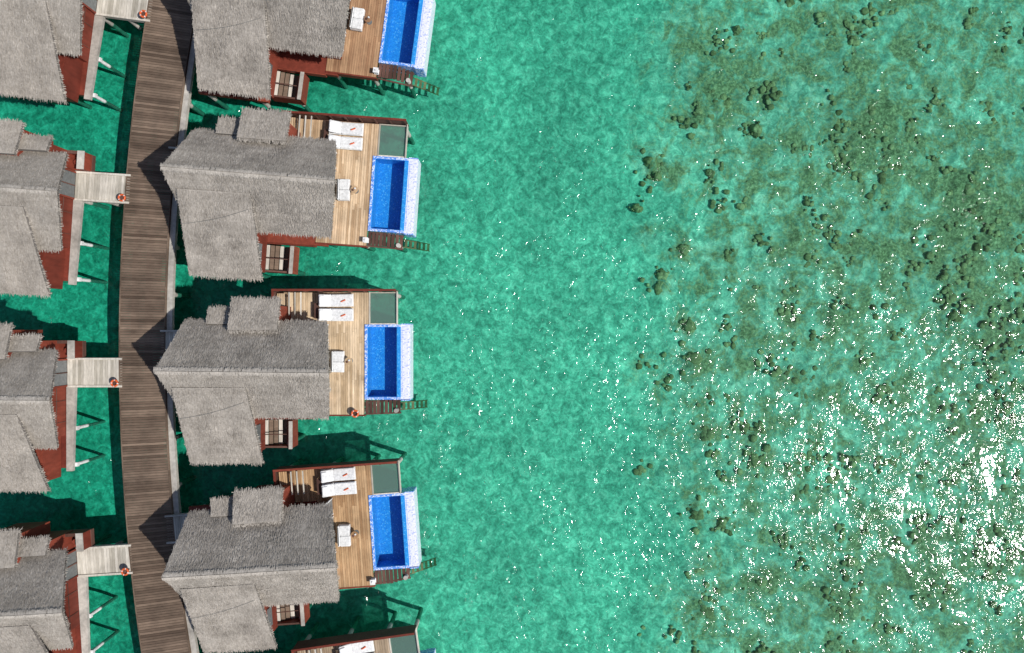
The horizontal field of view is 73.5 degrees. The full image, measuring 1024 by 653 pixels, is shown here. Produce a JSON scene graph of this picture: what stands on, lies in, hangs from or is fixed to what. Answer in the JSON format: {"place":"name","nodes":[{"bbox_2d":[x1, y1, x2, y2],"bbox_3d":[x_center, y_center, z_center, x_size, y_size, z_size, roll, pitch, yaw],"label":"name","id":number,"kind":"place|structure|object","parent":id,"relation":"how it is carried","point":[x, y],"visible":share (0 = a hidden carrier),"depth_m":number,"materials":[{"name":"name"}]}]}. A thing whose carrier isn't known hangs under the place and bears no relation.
{"place":"outdoors","nodes":[
{"label":"outdoors","id":0,"kind":"place"},
{"bbox_2d":[0,0,1023,652],"bbox_3d":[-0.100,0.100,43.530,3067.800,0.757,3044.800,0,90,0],"label":"sea water","id":1,"kind":"structure","parent":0,"point":[540,318],"depth_m":43.68,"materials":[{"name":"teal liquid"}]},
{"bbox_2d":[0,322,128,494],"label":"overwater villa","id":2,"kind":"object","parent":1,"relation":"on","point":[38,411],"visible":0.98,"depth_m":37.80,"materials":[{"name":"grey plant"}]},
{"bbox_2d":[53,359,67,388],"bbox_3d":[-26.287,2.719,39.340,0.140,2.280,1.659,0,90,0],"label":"entrance door","id":3,"kind":"structure","parent":2,"relation":"in","point":[60,379],"depth_m":39.99,"materials":[{"name":"grey wood"}]},
{"bbox_2d":[0,117,136,298],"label":"overwater villa","id":4,"kind":"object","parent":1,"relation":"on","point":[41,215],"visible":1,"depth_m":37.73,"materials":[{"name":"grey plant"}]},
{"bbox_2d":[59,168,75,199],"bbox_3d":[-25.821,-8.316,39.340,0.140,2.280,1.659,4,90,0],"label":"entrance door","id":5,"kind":"structure","parent":4,"relation":"in","point":[68,180],"depth_m":39.88,"materials":[{"name":"grey wood"}]},
{"bbox_2d":[0,521,136,652],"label":"overwater villa","id":6,"kind":"object","parent":1,"relation":"on","point":[44,597],"visible":1,"depth_m":37.47,"materials":[{"name":"grey plant"}]},
{"bbox_2d":[65,548,77,582],"bbox_3d":[-25.705,13.928,39.340,0.140,2.280,1.659,-4,90,0],"label":"entrance door","id":7,"kind":"structure","parent":6,"relation":"in","point":[72,561],"depth_m":40.02,"materials":[{"name":"grey wood"}]},
{"bbox_2d":[0,0,143,111],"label":"overwater villa","id":8,"kind":"object","parent":1,"relation":"on","point":[49,51],"visible":0.98,"depth_m":38.06,"materials":[{"name":"grey plant"}]},
{"bbox_2d":[82,0,97,13],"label":"entrance door","id":9,"kind":"structure","parent":8,"relation":"in","point":[90,5],"depth_m":40.00,"materials":[{"name":"grey wood"}]},
{"bbox_2d":[119,0,205,652],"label":"boardwalk","id":10,"kind":"structure","parent":1,"relation":"on","point":[170,628],"depth_m":40.50,"materials":[{"name":"wood"}]},
{"bbox_2d":[67,358,124,386],"bbox_3d":[-24.647,2.719,40.620,3.240,0.360,1.736,0,90,0],"label":"footbridge","id":11,"kind":"object","parent":10,"relation":"attached to","point":[93,372],"visible":0.95,"depth_m":40.51,"materials":[{"name":"beige wood"}]},
{"bbox_2d":[110,379,118,386],"bbox_3d":[-23.238,3.314,40.263,0.470,0.475,0.470,12,90,0],"label":"lifebuoy","id":12,"kind":"object","parent":11,"relation":"on","point":[114,382],"visible":1,"depth_m":40.05,"materials":[{"name":"white paint"}]},
{"bbox_2d":[74,171,130,203],"bbox_3d":[-24.184,-8.213,40.620,3.240,0.360,1.736,4,90,0],"label":"footbridge","id":13,"kind":"object","parent":10,"relation":"attached to","point":[99,187],"visible":1,"depth_m":40.51,"materials":[{"name":"beige wood"}]},
{"bbox_2d":[118,194,125,201],"bbox_3d":[-22.816,-7.531,40.263,0.470,0.475,0.470,-31,90,0],"label":"lifebuoy","id":14,"kind":"object","parent":13,"relation":"on","point":[121,197],"visible":1,"depth_m":40.05,"materials":[{"name":"white paint"}]},
{"bbox_2d":[77,543,132,576],"bbox_3d":[-24.069,13.825,40.620,3.240,0.360,1.736,-4,90,0],"label":"footbridge","id":15,"kind":"object","parent":10,"relation":"attached to","point":[104,560],"visible":0.87,"depth_m":40.51,"materials":[{"name":"beige wood"}]},
{"bbox_2d":[121,568,129,575],"bbox_3d":[-22.625,14.331,40.263,0.470,0.475,0.470,23,90,0],"label":"lifebuoy","id":16,"kind":"object","parent":15,"relation":"on","point":[124,571],"visible":1,"depth_m":40.04,"materials":[{"name":"white paint"}]},
{"bbox_2d":[95,0,151,22],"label":"footbridge","id":17,"kind":"object","parent":10,"relation":"attached to","point":[128,10],"visible":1,"depth_m":40.51,"materials":[{"name":"beige wood"}]},
{"bbox_2d":[139,10,147,17],"bbox_3d":[-21.554,-18.275,40.263,0.470,0.475,0.470,-25,90,0],"label":"lifebuoy","id":18,"kind":"object","parent":17,"relation":"on","point":[142,13],"visible":1,"depth_m":40.04,"materials":[{"name":"white paint"}]},
{"bbox_2d":[153,289,427,466],"bbox_3d":[-12.922,2.553,40.062,14.556,8.676,9.622,-16,90,0],"label":"overwater villa","id":19,"kind":"object","parent":1,"relation":"on","point":[235,374],"visible":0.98,"depth_m":37.52,"materials":[{"name":"grey plant"}]},
{"bbox_2d":[256,324,328,442],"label":"glazed doors","id":20,"kind":"structure","parent":19,"relation":"in","point":[258,427],"depth_m":39.42,"materials":[{"name":"grey glass"}]},
{"bbox_2d":[314,303,318,318],"bbox_3d":[-11.457,-0.917,40.290,0.220,0.420,0.900,0,90,0],"label":"side table","id":21,"kind":"object","parent":19,"relation":"on","point":[316,311],"visible":0.86,"depth_m":40.08,"materials":[{"name":"brown wood"}]},
{"bbox_2d":[318,294,353,306],"bbox_3d":[-10.299,-1.531,40.095,2.000,0.810,0.740,-1,90,0],"label":"sun lounger","id":22,"kind":"object","parent":19,"relation":"on","point":[336,300],"visible":1,"depth_m":40.10,"materials":[{"name":"white fabric"}]},
{"bbox_2d":[319,308,353,320],"bbox_3d":[-10.299,-0.689,40.095,2.000,0.810,0.740,0,90,0],"label":"sun lounger","id":23,"kind":"object","parent":19,"relation":"on","point":[337,314],"visible":0.97,"depth_m":40.10,"materials":[{"name":"white fabric"}]},
{"bbox_2d":[331,351,344,371],"bbox_3d":[-10.197,2.062,40.240,0.720,0.520,1.240,1,90,0],"label":"outdoor sofa","id":24,"kind":"object","parent":19,"relation":"on","point":[337,360],"visible":1,"depth_m":40.05,"materials":[{"name":"white fabric"}]},
{"bbox_2d":[345,357,352,364],"bbox_3d":[-9.548,2.024,40.210,0.440,0.580,0.440,0,90,0],"label":"round side table","id":25,"kind":"object","parent":19,"relation":"on","point":[348,361],"visible":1,"depth_m":40.00,"materials":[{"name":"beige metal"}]},
{"bbox_2d":[351,410,358,417],"bbox_3d":[-9.180,5.091,40.263,0.470,0.475,0.470,-21,90,0],"label":"lifebuoy","id":26,"kind":"object","parent":19,"relation":"on","point":[354,413],"visible":1,"depth_m":40.04,"materials":[{"name":"white paint"}]},
{"bbox_2d":[365,324,412,400],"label":"plunge pool","id":27,"kind":"structure","parent":19,"relation":"on","point":[388,362],"depth_m":41.47,"materials":[{"name":"blue tile"}]},
{"bbox_2d":[160,106,429,281],"bbox_3d":[-12.617,-7.738,40.063,14.556,8.675,9.567,-12,90,0],"label":"overwater villa","id":28,"kind":"object","parent":1,"relation":"on","point":[248,185],"visible":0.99,"depth_m":37.58,"materials":[{"name":"grey plant"}]},
{"bbox_2d":[258,152,336,259],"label":"glazed doors","id":29,"kind":"structure","parent":28,"relation":"in","point":[259,244],"depth_m":39.42,"materials":[{"name":"grey glass"}]},
{"bbox_2d":[323,129,328,138],"bbox_3d":[-10.907,-11.070,40.290,0.220,0.420,0.900,4,90,0],"label":"side table","id":30,"kind":"object","parent":28,"relation":"on","point":[326,131],"visible":0.53,"depth_m":40.08,"materials":[{"name":"brown wood"}]},
{"bbox_2d":[337,179,350,200],"bbox_3d":[-9.858,-8.011,40.240,0.720,0.520,1.240,1,90,0],"label":"outdoor sofa","id":31,"kind":"object","parent":28,"relation":"on","point":[343,189],"visible":1,"depth_m":40.05,"materials":[{"name":"white fabric"}]},
{"bbox_2d":[328,134,362,150],"bbox_3d":[-9.768,-10.762,40.095,2.000,0.810,0.740,4,90,0],"label":"sun lounger","id":32,"kind":"object","parent":28,"relation":"on","point":[349,143],"visible":0.78,"depth_m":40.10,"materials":[{"name":"white fabric"}]},
{"bbox_2d":[328,120,363,136],"bbox_3d":[-9.709,-11.603,40.095,2.000,0.810,0.740,4,90,0],"label":"sun lounger","id":33,"kind":"object","parent":28,"relation":"on","point":[345,128],"visible":0.98,"depth_m":40.10,"materials":[{"name":"white fabric"}]},
{"bbox_2d":[350,186,358,193],"bbox_3d":[-9.208,-8.003,40.210,0.440,0.580,0.440,4,90,0],"label":"round side table","id":34,"kind":"object","parent":28,"relation":"on","point":[354,189],"visible":1,"depth_m":40.00,"materials":[{"name":"beige wood"}]},
{"bbox_2d":[363,237,368,242],"bbox_3d":[-8.592,-5.077,40.290,0.300,0.420,0.300,4,90,0],"label":"deck lantern","id":35,"kind":"object","parent":28,"relation":"on","point":[365,239],"visible":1,"depth_m":40.14,"materials":[{"name":"white paint"}]},
{"bbox_2d":[368,156,420,237],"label":"plunge pool","id":36,"kind":"structure","parent":28,"relation":"on","point":[394,195],"depth_m":41.25,"materials":[{"name":"blue tile"}]},
{"bbox_2d":[161,452,436,652],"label":"overwater villa","id":37,"kind":"object","parent":1,"relation":"on","point":[244,570],"visible":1,"depth_m":37.53,"materials":[{"name":"grey plant"}]},
{"bbox_2d":[267,498,335,625],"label":"glazed doors","id":38,"kind":"structure","parent":37,"relation":"in","point":[269,611],"depth_m":39.55,"materials":[{"name":"grey glass"}]},
{"bbox_2d":[316,478,321,494],"bbox_3d":[-11.293,9.367,40.290,0.220,0.420,0.900,-4,90,0],"label":"side table","id":39,"kind":"object","parent":37,"relation":"on","point":[318,486],"visible":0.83,"depth_m":40.08,"materials":[{"name":"brown wood"}]},
{"bbox_2d":[320,466,355,482],"bbox_3d":[-10.180,8.673,40.095,2.000,0.810,0.740,-4,90,0],"label":"sun lounger","id":40,"kind":"object","parent":37,"relation":"on","point":[337,474],"visible":1,"depth_m":40.10,"materials":[{"name":"white fabric"}]},
{"bbox_2d":[321,480,356,496],"bbox_3d":[-10.121,9.514,40.095,2.000,0.810,0.740,-4,90,0],"label":"sun lounger","id":41,"kind":"object","parent":37,"relation":"on","point":[338,488],"visible":1,"depth_m":40.10,"materials":[{"name":"white fabric"}]},
{"bbox_2d":[337,524,350,546],"bbox_3d":[-9.828,12.251,40.240,0.720,0.520,1.240,-2,90,0],"label":"outdoor sofa","id":42,"kind":"object","parent":37,"relation":"on","point":[344,535],"visible":1,"depth_m":40.05,"materials":[{"name":"white fabric"}]},
{"bbox_2d":[351,530,358,538],"bbox_3d":[-9.183,12.168,40.210,0.440,0.580,0.440,-4,90,0],"label":"round side table","id":43,"kind":"object","parent":37,"relation":"on","point":[354,534],"visible":1,"depth_m":40.00,"materials":[{"name":"brown wood"}]},
{"bbox_2d":[370,578,375,584],"bbox_3d":[-8.165,14.980,40.290,0.300,0.420,0.300,-4,90,0],"label":"deck lantern","id":44,"kind":"object","parent":37,"relation":"on","point":[372,581],"visible":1,"depth_m":40.14,"materials":[{"name":"white paint"}]},
{"bbox_2d":[368,486,421,569],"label":"plunge pool","id":45,"kind":"structure","parent":37,"relation":"on","point":[395,531],"depth_m":41.22,"materials":[{"name":"blue tile"}]},
{"bbox_2d":[188,0,439,111],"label":"overwater villa","id":46,"kind":"object","parent":1,"relation":"on","point":[252,50],"visible":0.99,"depth_m":38.11,"materials":[{"name":"grey plant"}]},
{"bbox_2d":[269,0,350,80],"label":"glazed doors","id":47,"kind":"structure","parent":46,"relation":"in","point":[271,65],"depth_m":40.21,"materials":[{"name":"grey glass"}]},
{"bbox_2d":[349,7,364,31],"bbox_3d":[-9.065,-18.024,40.240,0.720,0.520,1.240,9,90,0],"label":"outdoor sofa","id":48,"kind":"object","parent":46,"relation":"on","point":[357,19],"visible":1,"depth_m":40.05,"materials":[{"name":"white fabric"}]},
{"bbox_2d":[364,15,371,24],"bbox_3d":[-8.416,-17.976,40.210,0.440,0.580,0.440,8,90,0],"label":"round side table","id":49,"kind":"object","parent":46,"relation":"on","point":[368,19],"visible":1,"depth_m":40.00,"materials":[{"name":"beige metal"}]},
{"bbox_2d":[373,67,378,74],"bbox_3d":[-7.985,-15.017,40.290,0.300,0.420,0.300,8,90,0],"label":"deck lantern","id":50,"kind":"object","parent":46,"relation":"on","point":[375,70],"visible":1,"depth_m":40.14,"materials":[{"name":"white paint"}]},
{"bbox_2d":[379,0,435,76],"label":"plunge pool","id":51,"kind":"structure","parent":46,"relation":"on","point":[407,35],"depth_m":41.37,"materials":[{"name":"blue tile"}]},
{"bbox_2d":[291,607,422,652],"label":"overwater villa","id":52,"kind":"object","parent":1,"relation":"on","point":[402,639],"visible":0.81,"depth_m":40.50,"materials":[{"name":"brown wood"}]},
{"bbox_2d":[339,641,374,652],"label":"sun lounger","id":53,"kind":"object","parent":52,"relation":"on","point":[363,647],"visible":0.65,"depth_m":40.10,"materials":[{"name":"white paint"}]},
{"bbox_2d":[420,648,435,652],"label":"plunge pool","id":54,"kind":"structure","parent":52,"relation":"on","point":[431,650],"depth_m":41.56,"materials":[{"name":"blue tile"}]},
{"bbox_2d":[628,0,1023,652],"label":"coral reef","id":55,"kind":"object","parent":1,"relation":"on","point":[708,434],"visible":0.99,"depth_m":43.49}
]}

